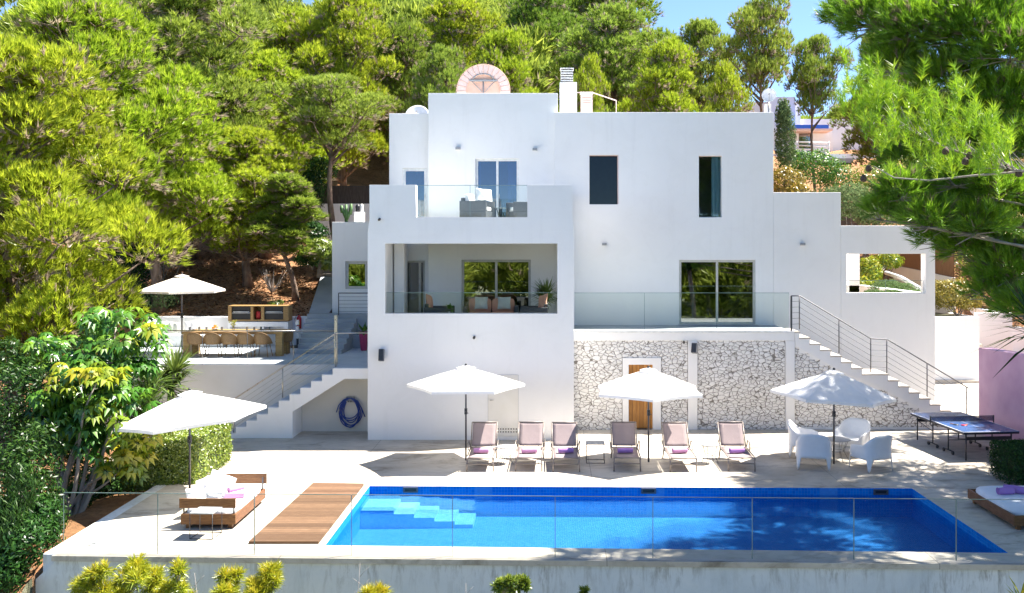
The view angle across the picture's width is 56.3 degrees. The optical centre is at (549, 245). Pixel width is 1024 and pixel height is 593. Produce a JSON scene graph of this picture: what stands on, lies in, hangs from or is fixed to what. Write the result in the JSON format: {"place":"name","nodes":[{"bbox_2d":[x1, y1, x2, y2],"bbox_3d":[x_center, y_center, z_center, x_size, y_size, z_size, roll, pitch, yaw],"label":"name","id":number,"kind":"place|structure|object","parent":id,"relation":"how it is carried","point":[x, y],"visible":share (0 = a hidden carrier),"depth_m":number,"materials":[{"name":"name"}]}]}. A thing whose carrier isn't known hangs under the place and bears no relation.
{"place":"outdoors","nodes":[
{"label":"outdoors","id":0,"kind":"place"},
{"bbox_2d":[0,0,1013,116],"label":"sky","id":1,"kind":"structure","parent":0,"point":[676,12],"materials":[{"name":"blue"}]},
{"bbox_2d":[0,114,1023,592],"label":"hillside","id":2,"kind":"structure","parent":0,"point":[376,172],"depth_m":38.98,"materials":[{"name":"orange soil"}]},
{"bbox_2d":[0,459,40,561],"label":"bush","id":3,"kind":"object","parent":2,"relation":"on","point":[12,500],"visible":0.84,"depth_m":18.10,"materials":[{"name":"green plant"}]},
{"bbox_2d":[0,416,75,552],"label":"laurel bush","id":4,"kind":"object","parent":2,"relation":"on","point":[26,457],"visible":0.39,"depth_m":19.68,"materials":[{"name":"green plant"}]},
{"bbox_2d":[0,336,75,496],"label":"laurel bush","id":5,"kind":"object","parent":2,"relation":"on","point":[5,418],"visible":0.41,"depth_m":21.72,"materials":[{"name":"green plant"}]},
{"bbox_2d":[0,481,93,592],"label":"laurel bush","id":6,"kind":"object","parent":2,"relation":"on","point":[53,527],"visible":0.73,"depth_m":17.90,"materials":[{"name":"green plant"}]},
{"bbox_2d":[3,330,162,457],"bbox_3d":[-11.989,3.932,25.078,4.251,3.470,3.236,0,0,29],"label":"laurel bush","id":7,"kind":"object","parent":2,"relation":"on","point":[95,352],"visible":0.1,"depth_m":24.88,"materials":[{"name":"green plant"}]},
{"bbox_2d":[37,425,139,501],"bbox_3d":[-11.025,5.200,22.642,2.967,2.645,1.691,0,0,31],"label":"laurel bush","id":8,"kind":"object","parent":2,"relation":"on","point":[111,486],"visible":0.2,"depth_m":22.17,"materials":[{"name":"green plant"}]},
{"bbox_2d":[11,306,173,516],"bbox_3d":[-10.726,3.664,22.078,4.296,4.541,3.553,0,0,0],"label":"umbrella tree","id":9,"kind":"object","parent":2,"relation":"on","point":[113,392],"visible":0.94,"depth_m":21.15,"materials":[{"name":"green plant"}]},
{"bbox_2d":[0,30,197,456],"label":"pine tree","id":10,"kind":"object","parent":2,"relation":"on","point":[29,73],"visible":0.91,"depth_m":26.11,"materials":[{"name":"green plant"}]},
{"bbox_2d":[66,557,137,592],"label":"bamboo shrub","id":11,"kind":"object","parent":2,"relation":"on","point":[90,581],"visible":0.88,"depth_m":15.25,"materials":[{"name":"green plant"}]},
{"bbox_2d":[43,484,165,571],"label":"side wall","id":12,"kind":"structure","parent":2,"relation":"on","point":[47,555],"depth_m":19.07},
{"bbox_2d":[5,0,235,318],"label":"pine tree","id":13,"kind":"object","parent":2,"relation":"on","point":[54,21],"visible":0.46,"depth_m":32.54,"materials":[{"name":"green plant"}]},
{"bbox_2d":[92,241,166,308],"bbox_3d":[-16.507,0.987,37.087,2.570,2.970,5.626,0,0,0],"label":"slope shrub","id":14,"kind":"object","parent":2,"relation":"on","point":[140,268],"visible":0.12,"depth_m":36.65,"materials":[{"name":"green plant"}]},
{"bbox_2d":[110,549,168,592],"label":"bamboo shrub","id":15,"kind":"object","parent":2,"relation":"on","point":[137,570],"visible":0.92,"depth_m":15.50,"materials":[{"name":"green plant"}]},
{"bbox_2d":[52,63,244,313],"bbox_3d":[-14.704,-2.079,35.383,7.219,9.324,6.698,0,0,22],"label":"pine tree","id":16,"kind":"object","parent":2,"relation":"on","point":[191,184],"visible":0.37,"depth_m":34.87,"materials":[{"name":"green plant"}]},
{"bbox_2d":[125,360,178,488],"bbox_3d":[-9.430,4.230,22.539,1.420,3.174,1.818,0,0,0],"label":"yucca plant","id":17,"kind":"object","parent":2,"relation":"on","point":[155,383],"visible":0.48,"depth_m":22.49,"materials":[{"name":"green plant"}]},
{"bbox_2d":[118,217,207,310],"bbox_3d":[-15.567,0.577,38.137,2.713,4.191,7.249,0,0,-9],"label":"slope shrub","id":18,"kind":"object","parent":2,"relation":"on","point":[154,297],"visible":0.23,"depth_m":35.47,"materials":[{"name":"green plant"}]},
{"bbox_2d":[62,0,282,259],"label":"pine tree","id":19,"kind":"object","parent":2,"relation":"on","point":[214,42],"visible":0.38,"depth_m":40.62,"materials":[{"name":"green plant"}]},
{"bbox_2d":[153,556,197,592],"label":"bamboo shrub","id":20,"kind":"object","parent":2,"relation":"on","point":[176,584],"visible":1,"depth_m":15.22,"materials":[{"name":"green plant"}]},
{"bbox_2d":[121,236,317,315],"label":"leaf litter","id":21,"kind":"object","parent":2,"relation":"on","point":[252,272],"visible":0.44,"depth_m":38.69,"materials":[{"name":"plant"}]},
{"bbox_2d":[74,315,367,437],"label":"dining terrace","id":22,"kind":"structure","parent":2,"relation":"on","point":[229,375],"depth_m":28.95,"materials":[{"name":"concrete"}]},
{"bbox_2d":[140,273,224,353],"bbox_3d":[-12.155,2.252,31.600,2.574,2.695,2.829,0,0,0],"label":"parasol","id":23,"kind":"object","parent":22,"relation":"on","point":[181,284],"visible":0.98,"depth_m":30.99,"materials":[{"name":"fabric"}]},
{"bbox_2d":[182,329,290,355],"bbox_3d":[-10.274,3.200,31.450,3.261,0.800,1.000,0,0,0],"label":"dining table","id":24,"kind":"object","parent":22,"relation":"on","point":[280,346],"visible":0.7,"depth_m":30.97,"materials":[{"name":"brown wood"}]},
{"bbox_2d":[228,320,292,346],"bbox_3d":[-10.333,3.155,34.172,2.143,0.885,0.645,0,0,0],"label":"barbecue counter","id":25,"kind":"object","parent":22,"relation":"on","point":[268,324],"visible":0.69,"depth_m":33.85,"materials":[{"name":"white paint"}]},
{"bbox_2d":[228,305,291,320],"bbox_3d":[-10.333,2.415,34.165,2.143,0.545,0.530,0,0,0],"label":"grill cabinet","id":26,"kind":"object","parent":25,"relation":"on","point":[260,312],"visible":0.99,"depth_m":33.96,"materials":[{"name":"brown wood"}]},
{"bbox_2d":[139,316,306,346],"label":"garden wall","id":27,"kind":"structure","parent":2,"relation":"on","point":[209,322],"depth_m":34.50,"materials":[{"name":"white paint"}]},
{"bbox_2d":[209,562,247,592],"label":"bamboo shrub","id":28,"kind":"object","parent":2,"relation":"on","point":[228,582],"visible":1,"depth_m":15.77,"materials":[{"name":"green plant"}]},
{"bbox_2d":[186,124,309,287],"bbox_3d":[-12.048,-1.606,38.429,5.661,6.679,5.241,0,0,42],"label":"pine tree","id":29,"kind":"object","parent":2,"relation":"on","point":[249,170],"visible":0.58,"depth_m":37.64,"materials":[{"name":"green plant"}]},
{"bbox_2d":[241,559,285,592],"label":"bamboo shrub","id":30,"kind":"object","parent":2,"relation":"on","point":[269,578],"visible":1,"depth_m":15.63,"materials":[{"name":"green plant"}]},
{"bbox_2d":[203,46,352,258],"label":"pine tree","id":31,"kind":"object","parent":2,"relation":"on","point":[263,68],"visible":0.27,"depth_m":43.10,"materials":[{"name":"green plant"}]},
{"bbox_2d":[239,171,329,301],"bbox_3d":[-10.180,-0.297,36.705,3.418,5.141,3.220,0,0,-20],"label":"pine tree","id":32,"kind":"object","parent":2,"relation":"on","point":[279,225],"visible":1,"depth_m":36.24,"materials":[{"name":"plant"}]},
{"bbox_2d":[248,3,364,146],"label":"pine tree","id":33,"kind":"object","parent":2,"relation":"on","point":[284,21],"visible":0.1,"depth_m":49.10,"materials":[{"name":"green plant"}]},
{"bbox_2d":[296,155,338,223],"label":"slope shrub","id":34,"kind":"object","parent":2,"relation":"on","point":[316,172],"visible":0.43,"depth_m":42.35,"materials":[{"name":"green plant"}]},
{"bbox_2d":[306,236,331,273],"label":"slope shrub","id":35,"kind":"object","parent":2,"relation":"on","point":[322,249],"visible":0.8,"depth_m":38.05,"materials":[{"name":"green plant"}]},
{"bbox_2d":[0,0,655,148],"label":"hill woodland","id":36,"kind":"object","parent":2,"relation":"on","point":[410,11],"visible":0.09,"depth_m":65.96,"materials":[{"name":"plant"}]},
{"bbox_2d":[295,260,361,353],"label":"garden steps","id":37,"kind":"structure","parent":2,"relation":"on","point":[320,316],"depth_m":33.60,"materials":[{"name":"grey concrete"}]},
{"bbox_2d":[257,71,401,239],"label":"pine tree","id":38,"kind":"object","parent":2,"relation":"on","point":[347,109],"visible":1,"depth_m":40.19,"materials":[{"name":"green plant"}]},
{"bbox_2d":[312,186,368,249],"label":"boundary wall","id":39,"kind":"structure","parent":2,"relation":"on","point":[354,196],"depth_m":44.05,"materials":[{"name":"white paint"}]},
{"bbox_2d":[286,0,403,185],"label":"pine tree","id":40,"kind":"object","parent":2,"relation":"on","point":[349,28],"visible":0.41,"depth_m":47.10,"materials":[{"name":"green plant"}]},
{"bbox_2d":[361,14,448,164],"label":"pine tree","id":41,"kind":"object","parent":2,"relation":"on","point":[408,49],"visible":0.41,"depth_m":50.83,"materials":[{"name":"green plant"}]},
{"bbox_2d":[402,42,469,112],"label":"pine tree","id":42,"kind":"object","parent":2,"relation":"on","point":[444,62],"visible":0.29,"depth_m":42.39,"materials":[{"name":"green plant"}]},
{"bbox_2d":[396,0,505,99],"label":"pine tree","id":43,"kind":"object","parent":2,"relation":"on","point":[448,19],"visible":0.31,"depth_m":54.80,"materials":[{"name":"green plant"}]},
{"bbox_2d":[466,25,539,92],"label":"pine tree","id":44,"kind":"object","parent":2,"relation":"on","point":[504,50],"visible":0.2,"depth_m":45.11,"materials":[{"name":"green plant"}]},
{"bbox_2d":[489,572,531,592],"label":"shrub","id":45,"kind":"object","parent":2,"relation":"on","point":[509,583],"visible":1,"depth_m":15.16,"materials":[{"name":"green plant"}]},
{"bbox_2d":[36,546,1023,592],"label":"retaining wall","id":46,"kind":"structure","parent":2,"relation":"on","point":[398,575],"depth_m":17.02,"materials":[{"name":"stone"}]},
{"bbox_2d":[498,0,586,103],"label":"pine tree","id":47,"kind":"object","parent":2,"relation":"on","point":[547,14],"visible":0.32,"depth_m":58.47,"materials":[{"name":"green plant"}]},
{"bbox_2d":[573,51,610,111],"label":"pine tree","id":48,"kind":"object","parent":2,"relation":"on","point":[590,77],"visible":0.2,"depth_m":41.65,"materials":[{"name":"green plant"}]},
{"bbox_2d":[538,0,679,111],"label":"pine tree","id":49,"kind":"object","parent":2,"relation":"on","point":[617,37],"visible":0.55,"depth_m":50.85,"materials":[{"name":"green plant"}]},
{"bbox_2d":[552,0,677,54],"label":"pine tree","id":50,"kind":"object","parent":2,"relation":"on","point":[648,9],"visible":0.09,"depth_m":65.06,"materials":[{"name":"green plant"}]},
{"bbox_2d":[615,34,701,111],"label":"pine tree","id":51,"kind":"object","parent":2,"relation":"on","point":[666,89],"visible":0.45,"depth_m":45.38,"materials":[{"name":"green plant"}]},
{"bbox_2d":[649,16,750,111],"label":"pine tree","id":52,"kind":"object","parent":2,"relation":"on","point":[699,34],"visible":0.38,"depth_m":57.24,"materials":[{"name":"green plant"}]},
{"bbox_2d":[700,58,754,111],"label":"pine tree","id":53,"kind":"object","parent":2,"relation":"on","point":[722,92],"visible":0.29,"depth_m":41.57,"materials":[{"name":"green plant"}]},
{"bbox_2d":[711,0,796,111],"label":"pine tree","id":54,"kind":"object","parent":2,"relation":"on","point":[761,62],"visible":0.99,"depth_m":49.49,"materials":[{"name":"green plant"}]},
{"bbox_2d":[774,96,796,185],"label":"garden shrub","id":55,"kind":"object","parent":2,"relation":"on","point":[783,120],"visible":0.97,"depth_m":46.77,"materials":[{"name":"green plant"}]},
{"bbox_2d":[773,165,815,191],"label":"garden shrub","id":56,"kind":"object","parent":2,"relation":"on","point":[785,174],"visible":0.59,"depth_m":44.38,"materials":[{"name":"beige plant"}]},
{"bbox_2d":[779,32,854,191],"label":"pine tree","id":57,"kind":"object","parent":2,"relation":"on","point":[813,68],"visible":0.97,"depth_m":54.40,"materials":[{"name":"green plant"}]},
{"bbox_2d":[776,147,859,199],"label":"garden shrub","id":58,"kind":"object","parent":2,"relation":"on","point":[824,174],"visible":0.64,"depth_m":49.14,"materials":[{"name":"green plant"}]},
{"bbox_2d":[741,97,898,163],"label":"hillside house","id":59,"kind":"structure","parent":2,"relation":"on","point":[827,136],"depth_m":76.20,"materials":[{"name":"white paint"}]},
{"bbox_2d":[815,181,923,257],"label":"garden shrub","id":60,"kind":"object","parent":2,"relation":"on","point":[853,191],"visible":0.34,"depth_m":42.61,"materials":[{"name":"green plant"}]},
{"bbox_2d":[860,254,905,285],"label":"garden shrub","id":61,"kind":"object","parent":2,"relation":"on","point":[877,263],"visible":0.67,"depth_m":39.93,"materials":[{"name":"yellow plant"}]},
{"bbox_2d":[848,20,925,163],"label":"pine tree","id":62,"kind":"object","parent":2,"relation":"on","point":[869,138],"visible":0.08,"depth_m":59.53,"materials":[{"name":"green plant"}]},
{"bbox_2d":[827,60,950,166],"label":"pine tree","id":63,"kind":"object","parent":2,"relation":"on","point":[866,152],"visible":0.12,"depth_m":62.03,"materials":[{"name":"green plant"}]},
{"bbox_2d":[809,0,1023,322],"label":"foreground pine","id":64,"kind":"object","parent":2,"relation":"on","point":[968,187],"visible":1,"depth_m":15.81,"materials":[{"name":"green plant"}]},
{"bbox_2d":[889,246,955,312],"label":"sloping wall","id":65,"kind":"structure","parent":2,"relation":"on","point":[910,269],"depth_m":44.00,"materials":[{"name":"brown paint"}]},
{"bbox_2d":[935,311,979,382],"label":"planter wall","id":66,"kind":"structure","parent":2,"relation":"on","point":[957,338],"depth_m":39.00,"materials":[{"name":"white paint"}]},
{"bbox_2d":[935,277,985,315],"bbox_3d":[17.048,2.177,40.388,2.627,1.684,2.225,0,0,0],"label":"clipped bush","id":67,"kind":"object","parent":66,"relation":"on","point":[950,297],"visible":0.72,"depth_m":39.98,"materials":[{"name":"green plant"}]},
{"bbox_2d":[967,307,1023,352],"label":"garden wall","id":68,"kind":"structure","parent":2,"relation":"on","point":[986,332],"depth_m":42.00,"materials":[{"name":"white paint"}]},
{"bbox_2d":[56,383,1023,562],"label":"patio","id":69,"kind":"structure","parent":0,"point":[300,462],"depth_m":23.05,"materials":[{"name":"stone"}]},
{"bbox_2d":[114,423,233,491],"bbox_3d":[-9.222,5.168,23.598,2.196,1.428,2.610,0,0,0],"label":"hedge","id":70,"kind":"object","parent":69,"relation":"on","point":[209,451],"visible":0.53,"depth_m":22.46,"materials":[{"name":"green plant"}]},
{"bbox_2d":[150,339,203,401],"bbox_3d":[-9.737,4.112,24.651,1.821,3.444,1.739,0,0,0],"label":"yucca plant","id":71,"kind":"object","parent":69,"relation":"on","point":[176,364],"visible":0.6,"depth_m":24.54,"materials":[{"name":"green plant"}]},
{"bbox_2d":[114,388,265,488],"bbox_3d":[-7.963,4.388,21.300,2.951,2.425,3.169,0,0,0],"label":"parasol","id":72,"kind":"object","parent":69,"relation":"on","point":[189,409],"visible":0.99,"depth_m":20.62,"materials":[{"name":"fabric"}]},
{"bbox_2d":[179,471,266,527],"bbox_3d":[-6.736,5.266,19.860,1.148,0.668,2.000,0,0,0],"label":"daybed","id":73,"kind":"object","parent":69,"relation":"on","point":[231,512],"visible":0.77,"depth_m":18.90,"materials":[{"name":"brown wood"}]},
{"bbox_2d":[205,469,236,497],"bbox_3d":[-6.820,4.980,19.810,0.257,0.710,0.764,0,0,40],"label":"pillow","id":74,"kind":"object","parent":73,"relation":"on","point":[218,482],"visible":0.85,"depth_m":19.72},
{"bbox_2d":[228,332,367,437],"bbox_3d":[-7.328,4.098,28.340,4.175,3.105,1.180,0,0,0],"label":"outdoor staircase","id":75,"kind":"structure","parent":69,"relation":"on","point":[310,402],"depth_m":28.07,"materials":[{"name":"white paint"}]},
{"bbox_2d":[249,483,363,543],"bbox_3d":[-4.985,5.573,20.140,1.310,0.046,4.440,0,0,0],"label":"wood decking","id":76,"kind":"object","parent":69,"relation":"on","point":[305,519],"visible":1,"depth_m":19.56,"materials":[{"name":"wood"}]},
{"bbox_2d":[407,363,524,460],"bbox_3d":[-2.178,4.338,24.889,3.078,2.525,2.719,0,0,0],"label":"parasol","id":77,"kind":"object","parent":69,"relation":"on","point":[465,379],"visible":1,"depth_m":24.28,"materials":[{"name":"fabric"}]},
{"bbox_2d":[466,422,498,471],"bbox_3d":[-1.720,5.143,24.496,0.790,0.932,1.747,0,0,0],"label":"sun lounger","id":78,"kind":"object","parent":69,"relation":"on","point":[484,433],"visible":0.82,"depth_m":25.03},
{"bbox_2d":[515,421,545,471],"bbox_3d":[-0.500,5.143,24.516,0.790,0.932,1.747,0,0,1],"label":"sun lounger","id":79,"kind":"object","parent":69,"relation":"on","point":[530,433],"visible":0.95,"depth_m":25.06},
{"bbox_2d":[63,492,1023,560],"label":"glass fence","id":80,"kind":"object","parent":69,"relation":"on","point":[533,496],"visible":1,"depth_m":17.16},
{"bbox_2d":[550,422,579,471],"bbox_3d":[0.402,5.143,24.466,0.790,0.932,1.747,0,0,-1],"label":"sun lounger","id":81,"kind":"object","parent":69,"relation":"on","point":[564,434],"visible":0.91,"depth_m":25.01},
{"bbox_2d":[609,421,640,471],"bbox_3d":[1.941,5.143,24.515,0.790,0.932,1.747,0,0,1],"label":"sun lounger","id":82,"kind":"object","parent":69,"relation":"on","point":[622,433],"visible":0.93,"depth_m":25.06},
{"bbox_2d":[332,93,947,439],"bbox_3d":[2.370,0.410,33.692,20.760,10.980,12.616,0,0,0],"label":"villa","id":83,"kind":"object","parent":69,"relation":"on","point":[661,242],"visible":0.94,"depth_m":31.60,"materials":[{"name":"white paint"}]},
{"bbox_2d":[346,261,366,288],"bbox_3d":[-7.115,1.100,35.310,0.804,1.014,0.060,0,0,0],"label":"window","id":84,"kind":"structure","parent":83,"relation":"in","point":[356,271],"depth_m":35.30,"materials":[{"name":"clear glass"}]},
{"bbox_2d":[403,169,426,216],"bbox_3d":[-4.555,-1.650,32.350,0.804,1.894,0.120,0,0,0],"label":"balcony door","id":85,"kind":"structure","parent":83,"relation":"in","point":[410,176],"depth_m":32.37,"materials":[{"name":"glass"}]},
{"bbox_2d":[408,261,424,312],"bbox_3d":[-4.555,1.580,32.430,0.684,2.114,0.060,0,0,0],"label":"loggia door","id":86,"kind":"structure","parent":83,"relation":"in","point":[416,269],"depth_m":32.42,"materials":[{"name":"grey glass"}]},
{"bbox_2d":[459,194,494,216],"bbox_3d":[-2.226,-1.119,29.400,0.852,0.932,0.850,0,0,15],"label":"wicker armchair","id":87,"kind":"object","parent":83,"relation":"on","point":[469,206],"visible":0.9,"depth_m":29.03,"materials":[{"name":"wicker"}]},
{"bbox_2d":[456,64,509,92],"bbox_3d":[-2.494,-5.840,36.045,2.037,1.980,0.190,0,0,0],"label":"arched screen","id":88,"kind":"object","parent":83,"relation":"on","point":[483,78],"visible":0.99,"depth_m":36.00,"materials":[{"name":"brick"}]},
{"bbox_2d":[462,260,530,312],"bbox_3d":[-1.783,1.560,31.980,2.308,2.154,0.120,0,0,0],"label":"sliding door","id":89,"kind":"structure","parent":83,"relation":"in","point":[477,275],"depth_m":32.00,"materials":[{"name":"glass"}]},
{"bbox_2d":[476,159,518,216],"bbox_3d":[-1.748,-1.795,32.000,1.439,2.184,0.120,0,0,0],"label":"french door","id":90,"kind":"structure","parent":83,"relation":"in","point":[488,171],"depth_m":32.02,"materials":[{"name":"glass"}]},
{"bbox_2d":[488,375,517,435],"bbox_3d":[-1.336,4.613,27.475,0.880,1.775,0.069,0,0,0],"label":"utility door","id":91,"kind":"structure","parent":83,"relation":"in","point":[502,406],"depth_m":27.50,"materials":[{"name":"metal"}]},
{"bbox_2d":[560,68,576,111],"bbox_3d":[0.668,-5.237,34.300,0.607,2.173,0.600,0,0,0],"label":"chimney","id":92,"kind":"object","parent":83,"relation":"on","point":[568,94],"visible":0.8,"depth_m":34.00,"materials":[{"name":"white paint"}]},
{"bbox_2d":[589,156,616,203],"bbox_3d":[1.800,-2.173,31.870,0.954,1.629,0.060,0,0,0],"label":"window","id":93,"kind":"structure","parent":83,"relation":"in","point":[602,169],"depth_m":31.86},
{"bbox_2d":[629,365,651,427],"bbox_3d":[2.774,4.607,29.185,0.728,1.946,0.050,0,0,0],"label":"wooden door","id":94,"kind":"structure","parent":83,"relation":"in","point":[637,409],"depth_m":29.16,"materials":[{"name":"brown wood"}]},
{"bbox_2d":[679,260,754,323],"bbox_3d":[5.550,1.552,31.670,2.514,2.129,0.120,0,0,0],"label":"terrace door","id":95,"kind":"structure","parent":83,"relation":"in","point":[710,291],"depth_m":31.69,"materials":[{"name":"glass"}]},
{"bbox_2d":[598,365,702,461],"bbox_3d":[2.558,4.353,24.693,2.649,2.495,2.998,0,0,0],"label":"parasol","id":96,"kind":"object","parent":69,"relation":"on","point":[648,384],"visible":1,"depth_m":24.00,"materials":[{"name":"fabric"}]},
{"bbox_2d":[661,422,696,471],"bbox_3d":[3.305,5.143,24.466,0.790,0.932,1.747,0,0,0],"label":"sun lounger","id":97,"kind":"object","parent":69,"relation":"on","point":[675,433],"visible":0.95,"depth_m":25.01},
{"bbox_2d":[717,421,755,471],"bbox_3d":[4.776,5.143,24.516,0.790,0.932,1.747,0,0,1],"label":"sun lounger","id":98,"kind":"object","parent":69,"relation":"on","point":[732,433],"visible":0.92,"depth_m":25.06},
{"bbox_2d":[795,434,831,470],"bbox_3d":[6.650,5.143,24.083,0.895,0.916,0.863,0,0,15],"label":"plastic armchair","id":99,"kind":"object","parent":69,"relation":"on","point":[812,446],"visible":1,"depth_m":23.70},
{"bbox_2d":[770,368,895,463],"bbox_3d":[7.258,4.368,24.500,3.068,2.465,2.932,0,0,0],"label":"parasol","id":100,"kind":"object","parent":69,"relation":"on","point":[834,387],"visible":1,"depth_m":23.87,"materials":[{"name":"fabric"}]},
{"bbox_2d":[832,417,870,454],"bbox_3d":[8.098,5.143,25.613,0.895,0.916,0.863,0,0,40],"label":"plastic armchair","id":101,"kind":"object","parent":69,"relation":"on","point":[856,431],"visible":0.71,"depth_m":25.84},
{"bbox_2d":[849,435,892,472],"bbox_3d":[8.055,5.143,23.934,0.895,0.916,0.863,0,0,-25],"label":"plastic armchair","id":102,"kind":"object","parent":69,"relation":"on","point":[871,451],"visible":1,"depth_m":23.57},
{"bbox_2d":[784,295,968,413],"bbox_3d":[10.108,3.588,29.650,5.480,4.124,1.280,0,0,0],"label":"outdoor staircase","id":103,"kind":"structure","parent":69,"relation":"on","point":[876,379],"depth_m":29.03,"materials":[{"name":"white paint"}]},
{"bbox_2d":[911,412,1018,460],"bbox_3d":[11.330,5.138,26.250,1.849,0.925,2.900,0,0,-5],"label":"ping pong table","id":104,"kind":"object","parent":69,"relation":"on","point":[979,425],"visible":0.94,"depth_m":25.96,"materials":[{"name":"blue wood"}]},
{"bbox_2d":[968,486,1023,529],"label":"daybed","id":105,"kind":"object","parent":69,"relation":"on","point":[1011,512],"visible":0.91,"depth_m":19.59,"materials":[{"name":"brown wood"}]},
{"bbox_2d":[979,348,1023,439],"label":"mauve wall","id":106,"kind":"structure","parent":69,"relation":"on","point":[1001,396],"depth_m":27.03,"materials":[{"name":"paint"}]},
{"bbox_2d":[987,438,1023,484],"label":"hedge","id":107,"kind":"object","parent":69,"relation":"on","point":[1007,459],"visible":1,"depth_m":22.50,"materials":[{"name":"green plant"}]},
{"bbox_2d":[349,515,957,551],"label":"pool floor","id":108,"kind":"structure","parent":0,"point":[883,534],"depth_m":20.69,"materials":[{"name":"blue tile"}]},
{"bbox_2d":[361,499,475,527],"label":"pool steps","id":109,"kind":"structure","parent":108,"relation":"on","point":[386,513],"depth_m":21.20,"materials":[{"name":"tile"}]},
{"bbox_2d":[326,486,1007,552],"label":"pool wall","id":110,"kind":"structure","parent":108,"relation":"on","point":[937,520],"depth_m":22.10,"materials":[{"name":"blue tile"}]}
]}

